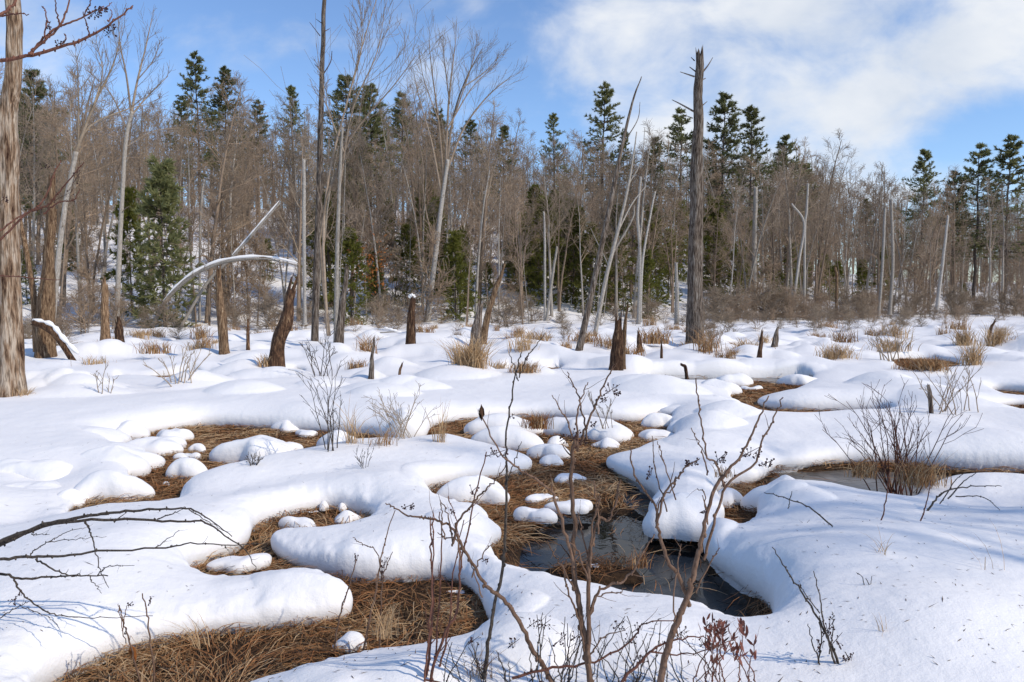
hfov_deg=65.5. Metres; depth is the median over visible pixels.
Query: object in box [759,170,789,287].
pale barked tree
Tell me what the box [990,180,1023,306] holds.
pale barked tree
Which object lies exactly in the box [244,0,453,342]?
arching tree
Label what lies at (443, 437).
grass tuft
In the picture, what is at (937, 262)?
bare tree
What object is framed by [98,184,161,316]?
evergreen sapling
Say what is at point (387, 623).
grass tuft
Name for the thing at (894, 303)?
leafless shrub
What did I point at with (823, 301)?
leafless shrub
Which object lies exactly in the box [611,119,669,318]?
pale barked tree
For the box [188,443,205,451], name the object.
snow mound
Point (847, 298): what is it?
leafless shrub
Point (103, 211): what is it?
young tree
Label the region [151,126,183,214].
pale barked tree
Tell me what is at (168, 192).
evergreen sapling
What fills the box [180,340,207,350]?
grass tuft
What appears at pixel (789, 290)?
leafless shrub
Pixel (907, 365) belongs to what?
grass tuft
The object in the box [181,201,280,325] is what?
fallen tree
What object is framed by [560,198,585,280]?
evergreen sapling
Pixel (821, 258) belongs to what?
young tree
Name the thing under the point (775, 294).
leafless shrub
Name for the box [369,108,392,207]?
bare tree
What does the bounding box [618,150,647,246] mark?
pale barked tree
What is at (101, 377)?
bare shrub
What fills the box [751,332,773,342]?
grass tuft
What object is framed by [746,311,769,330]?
leafless shrub
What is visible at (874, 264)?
pale barked tree
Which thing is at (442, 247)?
evergreen sapling
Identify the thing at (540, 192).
bare tree
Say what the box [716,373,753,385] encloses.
snow mound
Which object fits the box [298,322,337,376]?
bare shrub
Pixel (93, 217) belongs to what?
bare tree
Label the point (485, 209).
bare tree
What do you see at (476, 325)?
stump
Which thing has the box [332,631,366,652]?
snow mound
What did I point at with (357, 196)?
bare tree
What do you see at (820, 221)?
bare tree
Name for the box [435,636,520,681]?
shrub
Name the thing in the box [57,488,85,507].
snow mound
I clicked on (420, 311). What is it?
leafless shrub
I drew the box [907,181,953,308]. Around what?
bare tree
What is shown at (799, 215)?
bare tree
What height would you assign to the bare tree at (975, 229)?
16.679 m
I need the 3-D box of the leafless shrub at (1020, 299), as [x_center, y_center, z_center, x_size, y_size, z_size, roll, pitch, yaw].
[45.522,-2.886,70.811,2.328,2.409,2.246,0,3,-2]
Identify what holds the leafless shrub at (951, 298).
on the snow field
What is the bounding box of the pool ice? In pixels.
[769,470,949,495]
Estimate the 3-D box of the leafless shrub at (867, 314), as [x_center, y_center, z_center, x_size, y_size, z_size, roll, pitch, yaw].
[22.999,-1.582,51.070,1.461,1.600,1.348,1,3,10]
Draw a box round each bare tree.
[0,56,29,159]
[0,73,46,244]
[18,68,90,260]
[18,85,48,254]
[19,133,58,264]
[19,139,75,244]
[20,59,152,305]
[24,76,92,286]
[46,83,110,246]
[48,125,104,193]
[61,124,144,312]
[80,105,131,239]
[83,126,114,224]
[89,107,133,181]
[93,104,115,204]
[99,129,120,217]
[100,135,161,265]
[102,120,137,197]
[110,98,164,271]
[112,111,152,202]
[126,83,219,285]
[137,105,171,158]
[138,128,176,246]
[165,126,213,251]
[170,70,293,322]
[178,130,253,316]
[186,179,202,250]
[211,128,256,240]
[215,148,255,277]
[220,154,258,235]
[234,94,258,155]
[235,142,277,238]
[244,125,280,216]
[252,152,266,224]
[258,120,311,254]
[260,117,316,238]
[260,132,326,321]
[265,92,344,284]
[272,111,309,206]
[289,109,374,305]
[323,112,375,304]
[325,99,393,243]
[332,143,384,273]
[339,142,410,255]
[359,158,389,225]
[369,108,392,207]
[369,185,396,303]
[375,121,400,227]
[380,140,414,252]
[385,76,453,273]
[389,101,457,250]
[416,138,462,225]
[451,128,479,223]
[455,161,506,250]
[463,96,525,303]
[469,142,509,251]
[471,143,509,234]
[487,107,548,237]
[494,178,542,314]
[495,170,526,209]
[513,156,535,209]
[529,175,556,212]
[538,147,610,311]
[550,151,573,198]
[558,196,578,293]
[560,140,595,212]
[569,144,596,212]
[573,151,607,282]
[577,137,627,238]
[582,140,631,307]
[585,141,649,293]
[619,128,688,313]
[647,138,678,200]
[650,184,688,292]
[650,188,688,312]
[666,154,689,273]
[678,197,741,295]
[703,187,731,256]
[703,189,749,286]
[746,167,807,299]
[746,226,769,275]
[747,177,811,288]
[758,148,797,268]
[765,136,830,289]
[769,164,835,272]
[779,159,839,262]
[792,148,874,308]
[798,129,879,299]
[806,193,820,279]
[811,185,830,282]
[812,166,846,256]
[815,154,842,284]
[819,168,844,260]
[834,188,866,275]
[846,184,926,310]
[847,243,862,295]
[877,220,899,288]
[893,186,915,287]
[895,235,912,285]
[901,190,962,312]
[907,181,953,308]
[909,186,972,303]
[912,241,926,296]
[934,165,980,299]
[941,188,993,287]
[955,217,982,291]
[964,183,1001,289]
[980,214,1012,301]
[994,236,1020,295]
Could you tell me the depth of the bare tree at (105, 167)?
45.24 m
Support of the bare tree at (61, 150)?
on the snow field
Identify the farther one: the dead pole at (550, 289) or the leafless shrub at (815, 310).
the leafless shrub at (815, 310)
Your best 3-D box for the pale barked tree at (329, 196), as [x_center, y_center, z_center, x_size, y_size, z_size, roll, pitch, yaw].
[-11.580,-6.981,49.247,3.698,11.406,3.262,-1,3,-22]
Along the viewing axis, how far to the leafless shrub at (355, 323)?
36.47 m
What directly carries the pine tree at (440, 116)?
on the snow field
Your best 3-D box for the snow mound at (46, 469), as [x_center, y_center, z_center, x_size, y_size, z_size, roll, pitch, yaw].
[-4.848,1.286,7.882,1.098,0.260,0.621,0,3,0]
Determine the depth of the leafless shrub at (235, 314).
40.60 m
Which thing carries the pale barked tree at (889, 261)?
on the snow field
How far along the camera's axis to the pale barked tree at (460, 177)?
72.91 m
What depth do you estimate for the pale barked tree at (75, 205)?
44.41 m
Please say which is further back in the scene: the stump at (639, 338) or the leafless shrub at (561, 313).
the leafless shrub at (561, 313)
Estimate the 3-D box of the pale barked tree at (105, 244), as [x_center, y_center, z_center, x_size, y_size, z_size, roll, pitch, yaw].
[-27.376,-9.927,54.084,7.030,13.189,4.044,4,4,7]
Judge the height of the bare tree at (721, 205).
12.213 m
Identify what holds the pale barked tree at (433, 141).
on the snow field
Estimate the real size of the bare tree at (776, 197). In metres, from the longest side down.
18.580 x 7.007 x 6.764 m
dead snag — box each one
[0,0,27,397]
[19,174,57,357]
[673,47,712,343]
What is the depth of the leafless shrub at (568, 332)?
33.66 m
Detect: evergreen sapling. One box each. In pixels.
[21,250,38,304]
[55,203,80,271]
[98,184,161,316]
[122,153,206,327]
[256,238,278,280]
[292,191,351,307]
[319,265,332,308]
[326,191,341,263]
[327,227,375,324]
[339,168,365,250]
[362,243,388,302]
[367,262,388,313]
[379,201,398,259]
[388,223,426,305]
[403,198,431,269]
[407,177,437,250]
[416,197,451,290]
[429,227,452,293]
[433,230,480,321]
[441,228,474,313]
[450,223,476,303]
[481,262,495,307]
[499,217,516,267]
[502,239,519,290]
[504,211,542,294]
[504,217,547,296]
[521,194,572,307]
[522,183,547,271]
[525,212,541,279]
[531,196,561,285]
[548,189,563,254]
[548,207,592,307]
[555,203,592,293]
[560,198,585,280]
[567,207,594,281]
[570,222,614,314]
[587,204,636,313]
[601,242,621,300]
[626,205,674,305]
[627,249,666,319]
[646,229,668,284]
[652,229,687,302]
[663,198,689,281]
[703,195,739,296]
[722,241,750,304]
[730,250,751,291]
[737,219,761,284]
[764,258,781,293]
[775,270,783,289]
[779,242,806,292]
[789,244,814,294]
[811,254,834,299]
[825,265,838,300]
[832,261,848,294]
[851,258,871,294]
[871,248,897,300]
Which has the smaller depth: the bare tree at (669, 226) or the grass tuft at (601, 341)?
the grass tuft at (601, 341)
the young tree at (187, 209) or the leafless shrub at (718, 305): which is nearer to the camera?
the young tree at (187, 209)
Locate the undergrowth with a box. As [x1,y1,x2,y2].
[20,165,1023,323]
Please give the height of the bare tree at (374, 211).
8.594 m
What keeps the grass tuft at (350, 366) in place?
on the snow field
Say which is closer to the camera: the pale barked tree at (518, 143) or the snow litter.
the snow litter
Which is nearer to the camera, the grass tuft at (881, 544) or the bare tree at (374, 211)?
the grass tuft at (881, 544)
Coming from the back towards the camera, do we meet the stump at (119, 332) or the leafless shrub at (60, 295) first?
the leafless shrub at (60, 295)
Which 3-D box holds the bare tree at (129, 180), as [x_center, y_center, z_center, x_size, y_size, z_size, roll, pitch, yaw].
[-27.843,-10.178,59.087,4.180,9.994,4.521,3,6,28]
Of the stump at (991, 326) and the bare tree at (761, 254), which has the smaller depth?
the stump at (991, 326)
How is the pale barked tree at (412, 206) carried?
on the snow field
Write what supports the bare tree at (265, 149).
on the snow field
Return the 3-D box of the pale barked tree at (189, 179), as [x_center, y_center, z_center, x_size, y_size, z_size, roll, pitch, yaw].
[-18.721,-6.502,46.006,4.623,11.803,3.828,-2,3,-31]
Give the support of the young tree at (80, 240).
on the snow field
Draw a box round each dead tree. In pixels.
[575,76,641,350]
[590,128,646,335]
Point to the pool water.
(628, 538)
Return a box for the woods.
[0,74,1023,292]
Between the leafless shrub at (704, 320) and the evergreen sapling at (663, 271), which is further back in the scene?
the evergreen sapling at (663, 271)
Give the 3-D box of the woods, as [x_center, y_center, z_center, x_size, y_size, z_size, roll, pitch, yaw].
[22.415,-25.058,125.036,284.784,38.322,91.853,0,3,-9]
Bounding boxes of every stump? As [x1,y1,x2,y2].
[100,276,110,340]
[114,312,124,341]
[215,266,229,354]
[246,318,249,349]
[268,270,297,366]
[334,263,348,342]
[368,337,374,378]
[405,293,415,343]
[469,300,483,351]
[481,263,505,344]
[608,309,623,370]
[622,304,628,368]
[637,328,641,352]
[660,343,662,357]
[680,363,688,379]
[756,328,762,357]
[771,325,779,346]
[926,384,933,412]
[987,318,995,337]
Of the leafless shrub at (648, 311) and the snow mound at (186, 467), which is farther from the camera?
the leafless shrub at (648, 311)
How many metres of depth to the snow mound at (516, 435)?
9.61 m
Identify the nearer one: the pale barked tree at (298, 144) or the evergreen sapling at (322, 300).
the evergreen sapling at (322, 300)
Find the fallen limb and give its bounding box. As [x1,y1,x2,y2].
[30,319,78,360]
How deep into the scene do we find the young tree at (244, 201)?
48.31 m
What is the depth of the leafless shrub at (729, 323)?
35.05 m
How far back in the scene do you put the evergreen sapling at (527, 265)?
58.51 m
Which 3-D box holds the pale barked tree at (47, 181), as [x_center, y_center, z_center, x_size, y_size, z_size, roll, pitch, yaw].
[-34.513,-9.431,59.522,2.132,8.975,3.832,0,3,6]
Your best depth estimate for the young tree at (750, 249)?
65.83 m
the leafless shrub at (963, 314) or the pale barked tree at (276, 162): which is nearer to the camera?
the leafless shrub at (963, 314)
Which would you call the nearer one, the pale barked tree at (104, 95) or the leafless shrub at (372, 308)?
the leafless shrub at (372, 308)
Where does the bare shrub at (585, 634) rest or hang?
on the snow field
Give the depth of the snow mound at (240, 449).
8.81 m
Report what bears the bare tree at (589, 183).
on the snow field
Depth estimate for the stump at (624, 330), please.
18.61 m
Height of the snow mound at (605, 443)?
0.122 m
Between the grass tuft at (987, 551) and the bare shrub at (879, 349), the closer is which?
the grass tuft at (987, 551)
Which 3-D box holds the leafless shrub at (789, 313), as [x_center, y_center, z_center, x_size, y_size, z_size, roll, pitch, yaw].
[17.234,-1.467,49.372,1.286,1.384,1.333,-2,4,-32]
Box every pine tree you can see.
[18,97,54,226]
[159,95,197,210]
[165,50,224,208]
[190,65,260,215]
[239,99,278,213]
[273,85,313,181]
[300,74,394,240]
[330,82,409,231]
[373,91,423,221]
[414,107,461,196]
[450,119,499,234]
[485,125,521,233]
[531,113,578,200]
[565,80,634,234]
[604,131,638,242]
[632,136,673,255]
[653,106,710,267]
[686,91,769,254]
[721,105,780,266]
[742,133,817,282]
[778,162,830,255]
[842,198,877,261]
[894,148,951,290]
[927,170,983,292]
[943,141,1023,300]
[956,134,1023,302]
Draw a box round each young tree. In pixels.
[35,186,74,265]
[44,162,90,319]
[71,201,92,270]
[93,184,114,238]
[100,159,128,236]
[101,178,137,293]
[152,228,171,322]
[175,189,207,324]
[179,194,201,325]
[192,186,224,325]
[202,168,249,318]
[225,170,260,304]
[248,201,278,322]
[285,191,293,244]
[325,199,360,297]
[343,208,360,307]
[347,202,383,321]
[380,175,408,273]
[392,206,421,303]
[457,209,485,325]
[460,234,479,321]
[462,180,481,296]
[471,237,483,302]
[477,194,500,285]
[490,188,524,321]
[498,178,533,323]
[508,232,533,323]
[582,186,605,216]
[585,225,613,309]
[603,232,617,315]
[612,234,631,315]
[623,198,635,305]
[628,211,641,287]
[734,206,757,296]
[734,251,744,292]
[735,210,752,271]
[735,213,758,304]
[740,230,760,269]
[771,210,784,295]
[793,224,809,288]
[818,249,826,292]
[819,228,839,306]
[823,212,844,317]
[856,243,868,290]
[894,244,903,304]
[919,226,942,315]
[937,224,954,292]
[937,233,955,286]
[961,270,971,314]
[984,236,997,296]
[1009,252,1023,277]
[1009,255,1023,294]
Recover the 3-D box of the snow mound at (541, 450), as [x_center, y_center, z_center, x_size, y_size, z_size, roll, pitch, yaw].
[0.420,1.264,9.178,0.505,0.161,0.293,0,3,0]
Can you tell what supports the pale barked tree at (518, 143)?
on the snow field
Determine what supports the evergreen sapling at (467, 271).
on the snow field
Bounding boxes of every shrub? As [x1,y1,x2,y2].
[23,316,31,338]
[24,318,31,338]
[29,296,72,328]
[55,315,81,345]
[56,276,120,333]
[56,298,77,330]
[57,288,82,331]
[59,325,73,342]
[61,282,110,327]
[72,315,95,332]
[82,292,98,322]
[93,279,141,330]
[93,357,106,393]
[95,290,137,325]
[118,593,155,681]
[134,309,156,328]
[137,305,151,328]
[139,293,193,327]
[143,340,211,386]
[162,318,189,339]
[215,304,245,326]
[225,293,242,326]
[229,296,263,330]
[235,292,297,329]
[245,451,263,465]
[251,288,300,329]
[252,320,264,333]
[264,315,275,328]
[288,357,346,451]
[293,298,320,328]
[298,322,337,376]
[301,291,324,315]
[319,303,333,321]
[320,311,333,327]
[334,510,395,651]
[347,317,362,331]
[353,291,396,324]
[355,444,373,467]
[361,383,442,439]
[367,299,391,328]
[369,292,390,313]
[381,296,408,325]
[385,311,405,329]
[385,464,554,681]
[402,297,409,320]
[404,314,424,330]
[406,305,424,322]
[424,452,493,681]
[424,608,732,681]
[427,296,454,323]
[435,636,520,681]
[453,641,516,677]
[476,360,654,681]
[482,332,544,679]
[484,300,499,324]
[488,291,529,327]
[492,295,521,326]
[503,305,520,323]
[509,292,538,320]
[517,295,550,323]
[521,607,623,681]
[535,308,543,319]
[550,308,570,322]
[550,312,569,327]
[557,319,575,334]
[557,324,566,340]
[572,302,593,322]
[588,310,606,324]
[588,388,615,428]
[596,615,720,681]
[601,301,625,321]
[623,303,643,323]
[629,378,782,681]
[634,292,667,320]
[643,299,663,320]
[656,305,670,323]
[671,297,712,319]
[678,315,685,325]
[682,288,728,320]
[683,308,724,333]
[689,320,724,345]
[692,612,758,681]
[701,320,726,348]
[703,282,744,320]
[703,283,726,314]
[704,292,737,321]
[704,315,723,327]
[716,309,746,332]
[719,281,755,316]
[721,297,742,319]
[725,307,735,322]
[728,289,752,320]
[735,292,760,320]
[738,284,759,318]
[738,308,756,323]
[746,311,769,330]
[749,281,784,319]
[750,278,800,316]
[758,312,769,321]
[763,291,784,319]
[763,297,781,319]
[764,492,832,526]
[766,308,778,321]
[772,547,853,664]
[775,317,786,328]
[776,279,808,320]
[776,292,801,319]
[778,287,808,319]
[779,307,800,322]
[788,315,803,327]
[795,292,824,317]
[795,293,814,318]
[796,302,836,329]
[801,308,817,327]
[806,301,819,321]
[807,284,833,308]
[807,290,830,317]
[809,315,819,331]
[814,291,834,309]
[814,377,982,495]
[817,302,837,320]
[823,310,834,322]
[825,306,844,322]
[826,281,856,310]
[830,281,867,318]
[834,304,854,320]
[836,313,846,323]
[838,303,862,321]
[839,281,887,313]
[839,314,854,329]
[846,292,872,316]
[850,290,885,319]
[851,314,861,327]
[855,293,877,319]
[859,304,878,323]
[861,288,883,319]
[867,324,901,361]
[869,315,880,325]
[874,286,889,309]
[880,291,901,318]
[881,472,889,519]
[885,285,921,313]
[889,304,917,323]
[891,315,913,334]
[896,285,930,314]
[900,352,986,414]
[903,303,920,319]
[906,288,940,315]
[909,313,928,326]
[918,304,928,317]
[920,480,930,520]
[923,304,942,320]
[926,291,941,311]
[926,472,1001,510]
[938,307,952,322]
[939,279,973,317]
[939,294,958,315]
[941,283,975,310]
[944,286,980,316]
[952,306,964,320]
[957,307,970,320]
[969,293,1000,314]
[969,298,984,315]
[970,295,984,314]
[971,295,995,314]
[980,291,1002,310]
[983,284,1022,315]
[989,301,1001,314]
[994,284,1023,315]
[999,310,1006,319]
[1011,298,1023,314]
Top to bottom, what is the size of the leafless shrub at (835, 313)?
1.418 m
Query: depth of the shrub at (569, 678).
3.11 m
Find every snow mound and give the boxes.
[0,458,72,480]
[1,481,60,488]
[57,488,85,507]
[74,469,154,502]
[77,426,131,442]
[79,445,164,476]
[116,420,150,438]
[126,436,186,455]
[156,428,193,440]
[166,457,207,478]
[173,452,200,459]
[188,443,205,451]
[206,553,271,573]
[209,435,293,463]
[271,420,299,432]
[278,516,315,528]
[287,442,303,449]
[295,429,317,436]
[316,430,355,445]
[319,500,328,510]
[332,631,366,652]
[335,510,360,523]
[337,503,346,511]
[436,475,509,504]
[446,590,464,593]
[464,413,542,435]
[471,425,543,452]
[513,506,557,523]
[525,494,558,502]
[526,444,569,458]
[539,454,563,466]
[543,415,633,438]
[543,499,592,513]
[547,436,568,446]
[554,473,586,483]
[589,424,629,442]
[591,437,619,448]
[638,429,673,440]
[641,413,671,428]
[642,492,712,541]
[658,405,680,415]
[667,419,678,432]
[701,378,741,394]
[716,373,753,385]
[717,487,742,507]
[740,481,780,511]
[741,385,762,389]
[768,475,793,483]
[777,374,817,385]
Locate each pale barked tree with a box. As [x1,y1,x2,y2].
[18,64,71,272]
[18,91,68,201]
[20,97,131,319]
[30,66,101,167]
[36,157,60,208]
[56,105,118,224]
[64,100,161,281]
[72,180,94,272]
[74,91,125,154]
[89,108,117,223]
[139,153,185,259]
[143,123,232,320]
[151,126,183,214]
[162,116,201,274]
[184,74,270,298]
[188,95,226,181]
[240,166,313,303]
[263,133,291,203]
[270,130,315,302]
[287,114,305,215]
[296,134,351,298]
[298,133,382,312]
[307,153,362,287]
[343,134,407,313]
[355,116,394,236]
[366,79,429,243]
[385,143,470,314]
[389,99,414,214]
[393,151,416,242]
[401,129,444,292]
[411,125,497,300]
[423,112,489,313]
[436,110,528,317]
[436,140,497,302]
[451,153,475,221]
[460,174,532,315]
[476,136,493,219]
[479,133,524,233]
[495,145,528,288]
[499,179,537,284]
[501,155,518,195]
[519,191,557,285]
[529,154,577,316]
[556,172,594,295]
[562,179,603,315]
[565,129,607,213]
[583,160,635,315]
[584,159,611,215]
[584,184,609,302]
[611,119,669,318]
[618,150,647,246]
[651,142,689,293]
[660,140,738,275]
[674,209,706,281]
[680,199,710,246]
[687,150,766,284]
[709,164,797,316]
[713,203,751,295]
[740,152,780,278]
[742,156,793,299]
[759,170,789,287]
[766,143,821,296]
[773,183,839,299]
[775,168,815,292]
[797,183,828,296]
[820,192,878,291]
[824,183,850,264]
[828,185,869,297]
[848,192,875,277]
[850,171,898,291]
[865,218,923,312]
[866,229,890,290]
[869,185,942,299]
[884,190,917,299]
[894,188,928,287]
[902,203,948,295]
[903,181,937,261]
[924,231,950,293]
[951,235,972,303]
[967,201,986,291]
[970,175,1020,306]
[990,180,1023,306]
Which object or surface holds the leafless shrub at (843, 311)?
on the snow field
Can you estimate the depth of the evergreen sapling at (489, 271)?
53.83 m
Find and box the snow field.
[0,204,1023,681]
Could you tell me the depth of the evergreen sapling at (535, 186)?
65.78 m
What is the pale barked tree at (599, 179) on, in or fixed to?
on the snow field
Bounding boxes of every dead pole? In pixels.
[198,179,204,320]
[301,158,306,324]
[310,0,331,340]
[541,211,545,320]
[544,246,557,320]
[635,176,641,323]
[640,191,655,320]
[674,262,678,324]
[751,185,758,309]
[790,203,806,293]
[803,183,810,305]
[834,266,837,317]
[877,208,885,318]
[887,199,898,314]
[934,215,948,314]
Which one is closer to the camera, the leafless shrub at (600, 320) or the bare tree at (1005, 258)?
the leafless shrub at (600, 320)
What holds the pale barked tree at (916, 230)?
on the snow field
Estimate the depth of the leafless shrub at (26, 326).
31.43 m
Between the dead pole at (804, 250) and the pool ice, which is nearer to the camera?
the pool ice
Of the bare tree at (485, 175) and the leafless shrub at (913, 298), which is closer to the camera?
the leafless shrub at (913, 298)
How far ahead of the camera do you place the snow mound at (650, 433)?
10.25 m
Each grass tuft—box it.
[12,388,36,396]
[70,354,116,364]
[125,327,152,339]
[126,327,158,335]
[133,338,175,354]
[148,326,169,337]
[156,611,209,648]
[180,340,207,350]
[187,321,212,339]
[189,330,216,347]
[252,354,271,366]
[269,321,297,331]
[324,392,381,443]
[343,359,368,369]
[346,317,362,325]
[347,329,381,353]
[360,421,403,445]
[366,591,405,640]
[416,321,435,332]
[422,400,456,441]
[435,337,473,363]
[441,329,506,368]
[488,357,511,368]
[499,331,527,339]
[506,331,540,352]
[507,358,551,372]
[511,324,525,333]
[511,324,525,336]
[516,326,556,340]
[519,410,556,429]
[557,338,574,348]
[564,326,602,344]
[594,333,611,348]
[611,339,645,355]
[625,548,657,568]
[635,322,676,344]
[642,316,658,326]
[666,322,683,329]
[683,326,721,353]
[711,463,734,478]
[713,348,740,358]
[723,347,743,354]
[733,336,767,347]
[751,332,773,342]
[807,329,829,336]
[813,341,863,359]
[816,318,842,328]
[829,327,858,342]
[842,456,882,480]
[861,324,884,335]
[861,333,921,351]
[863,525,893,555]
[872,320,914,338]
[872,613,886,633]
[882,450,963,489]
[891,356,931,370]
[908,354,958,372]
[935,327,950,334]
[942,316,974,329]
[943,323,979,345]
[947,523,1004,569]
[951,336,997,365]
[965,320,1021,346]
[980,323,1013,334]
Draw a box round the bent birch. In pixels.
[150,254,297,326]
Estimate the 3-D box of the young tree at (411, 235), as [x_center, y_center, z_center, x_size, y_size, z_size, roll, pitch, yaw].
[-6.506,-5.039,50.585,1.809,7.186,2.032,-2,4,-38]
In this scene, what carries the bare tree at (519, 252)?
on the snow field
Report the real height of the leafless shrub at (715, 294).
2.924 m
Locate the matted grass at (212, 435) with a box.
[52,357,1023,681]
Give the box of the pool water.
[519,378,777,616]
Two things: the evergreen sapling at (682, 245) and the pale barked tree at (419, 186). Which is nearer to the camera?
the pale barked tree at (419, 186)
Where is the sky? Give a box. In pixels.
[0,0,1023,281]
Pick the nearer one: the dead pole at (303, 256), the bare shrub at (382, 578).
the bare shrub at (382, 578)
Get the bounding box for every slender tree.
[55,16,168,323]
[83,1,189,325]
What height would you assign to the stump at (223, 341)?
2.750 m
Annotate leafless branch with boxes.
[0,0,132,61]
[0,160,83,279]
[0,506,263,633]
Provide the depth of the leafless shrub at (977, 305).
72.46 m
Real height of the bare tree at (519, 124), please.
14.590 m
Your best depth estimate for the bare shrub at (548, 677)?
3.06 m
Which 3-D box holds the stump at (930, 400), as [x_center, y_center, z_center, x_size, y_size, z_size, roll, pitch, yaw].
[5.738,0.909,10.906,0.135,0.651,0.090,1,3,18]
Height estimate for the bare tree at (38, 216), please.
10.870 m
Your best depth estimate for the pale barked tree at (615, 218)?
55.05 m
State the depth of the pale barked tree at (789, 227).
64.37 m
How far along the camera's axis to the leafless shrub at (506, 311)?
43.02 m
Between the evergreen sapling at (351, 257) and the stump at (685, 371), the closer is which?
the stump at (685, 371)
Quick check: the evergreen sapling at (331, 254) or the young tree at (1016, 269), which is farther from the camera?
the young tree at (1016, 269)
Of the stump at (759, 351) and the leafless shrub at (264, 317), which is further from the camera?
the leafless shrub at (264, 317)
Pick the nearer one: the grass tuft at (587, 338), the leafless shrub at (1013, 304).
the grass tuft at (587, 338)
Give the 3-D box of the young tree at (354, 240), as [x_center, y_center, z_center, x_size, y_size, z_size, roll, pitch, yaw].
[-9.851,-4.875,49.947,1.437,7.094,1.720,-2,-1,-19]
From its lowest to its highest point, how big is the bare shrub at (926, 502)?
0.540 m
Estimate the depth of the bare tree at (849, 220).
119.06 m
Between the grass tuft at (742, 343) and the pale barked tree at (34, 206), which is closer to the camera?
the grass tuft at (742, 343)
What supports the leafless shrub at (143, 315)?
on the snow field
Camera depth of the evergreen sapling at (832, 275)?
83.97 m
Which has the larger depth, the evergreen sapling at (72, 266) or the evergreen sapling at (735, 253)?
the evergreen sapling at (735, 253)
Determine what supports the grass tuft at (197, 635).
on the snow field
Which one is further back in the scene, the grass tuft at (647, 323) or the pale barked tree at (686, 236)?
the pale barked tree at (686, 236)
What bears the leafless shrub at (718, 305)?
on the snow field
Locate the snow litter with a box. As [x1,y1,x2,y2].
[3,442,1023,681]
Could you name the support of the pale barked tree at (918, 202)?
on the snow field
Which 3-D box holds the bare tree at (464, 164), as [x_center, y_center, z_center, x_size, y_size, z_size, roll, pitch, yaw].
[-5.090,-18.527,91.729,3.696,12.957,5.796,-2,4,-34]
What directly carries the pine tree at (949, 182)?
on the snow field
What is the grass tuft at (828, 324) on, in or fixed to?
on the snow field
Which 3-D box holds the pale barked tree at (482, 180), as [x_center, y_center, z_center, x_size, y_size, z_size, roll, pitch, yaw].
[-1.841,-7.379,48.723,5.440,13.678,3.844,2,6,18]
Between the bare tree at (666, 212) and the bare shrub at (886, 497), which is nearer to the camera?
the bare shrub at (886, 497)
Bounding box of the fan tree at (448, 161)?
[386,10,528,321]
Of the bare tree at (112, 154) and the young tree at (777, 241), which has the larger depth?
the bare tree at (112, 154)
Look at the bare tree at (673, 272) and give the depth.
59.48 m
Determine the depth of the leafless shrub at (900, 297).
67.45 m
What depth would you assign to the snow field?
6.62 m
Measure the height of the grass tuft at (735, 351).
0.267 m
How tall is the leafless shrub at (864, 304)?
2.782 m
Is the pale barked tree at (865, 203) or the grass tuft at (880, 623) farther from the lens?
the pale barked tree at (865, 203)
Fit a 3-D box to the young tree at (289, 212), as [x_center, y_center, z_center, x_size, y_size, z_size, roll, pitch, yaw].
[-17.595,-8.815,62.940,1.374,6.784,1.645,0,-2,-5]
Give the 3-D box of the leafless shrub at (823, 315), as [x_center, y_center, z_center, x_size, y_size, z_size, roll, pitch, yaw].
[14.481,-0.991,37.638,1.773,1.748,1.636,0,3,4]
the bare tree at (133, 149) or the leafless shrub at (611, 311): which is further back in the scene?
the bare tree at (133, 149)
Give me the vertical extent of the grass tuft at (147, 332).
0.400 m
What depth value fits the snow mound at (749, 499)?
6.84 m
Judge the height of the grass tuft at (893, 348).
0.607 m
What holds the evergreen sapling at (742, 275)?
on the snow field
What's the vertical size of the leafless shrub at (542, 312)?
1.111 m
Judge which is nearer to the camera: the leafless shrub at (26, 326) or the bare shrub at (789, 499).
the bare shrub at (789, 499)
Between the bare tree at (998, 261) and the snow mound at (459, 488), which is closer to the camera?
the snow mound at (459, 488)
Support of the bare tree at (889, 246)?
on the snow field
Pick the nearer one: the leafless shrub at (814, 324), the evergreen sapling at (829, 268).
the leafless shrub at (814, 324)
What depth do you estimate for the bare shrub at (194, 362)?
14.70 m
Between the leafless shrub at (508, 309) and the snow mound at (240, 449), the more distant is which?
the leafless shrub at (508, 309)
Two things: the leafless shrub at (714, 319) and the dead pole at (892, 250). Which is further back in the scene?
the dead pole at (892, 250)
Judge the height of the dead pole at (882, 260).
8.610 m
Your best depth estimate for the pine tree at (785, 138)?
88.68 m
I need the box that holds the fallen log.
[380,327,400,332]
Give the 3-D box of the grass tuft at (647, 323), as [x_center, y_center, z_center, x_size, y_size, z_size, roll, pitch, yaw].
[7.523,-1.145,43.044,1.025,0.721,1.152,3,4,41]
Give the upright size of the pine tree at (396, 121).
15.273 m
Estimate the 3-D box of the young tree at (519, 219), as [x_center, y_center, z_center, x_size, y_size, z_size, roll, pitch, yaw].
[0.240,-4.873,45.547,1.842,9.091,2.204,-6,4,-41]
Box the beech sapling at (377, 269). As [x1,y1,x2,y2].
[339,219,404,319]
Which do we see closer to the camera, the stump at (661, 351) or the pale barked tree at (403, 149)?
the stump at (661, 351)
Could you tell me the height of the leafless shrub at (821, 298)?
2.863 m
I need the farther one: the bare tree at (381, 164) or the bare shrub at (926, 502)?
the bare tree at (381, 164)
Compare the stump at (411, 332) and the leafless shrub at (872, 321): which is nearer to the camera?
the stump at (411, 332)
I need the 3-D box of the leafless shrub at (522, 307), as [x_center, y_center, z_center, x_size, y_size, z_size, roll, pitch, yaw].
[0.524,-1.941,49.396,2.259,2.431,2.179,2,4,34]

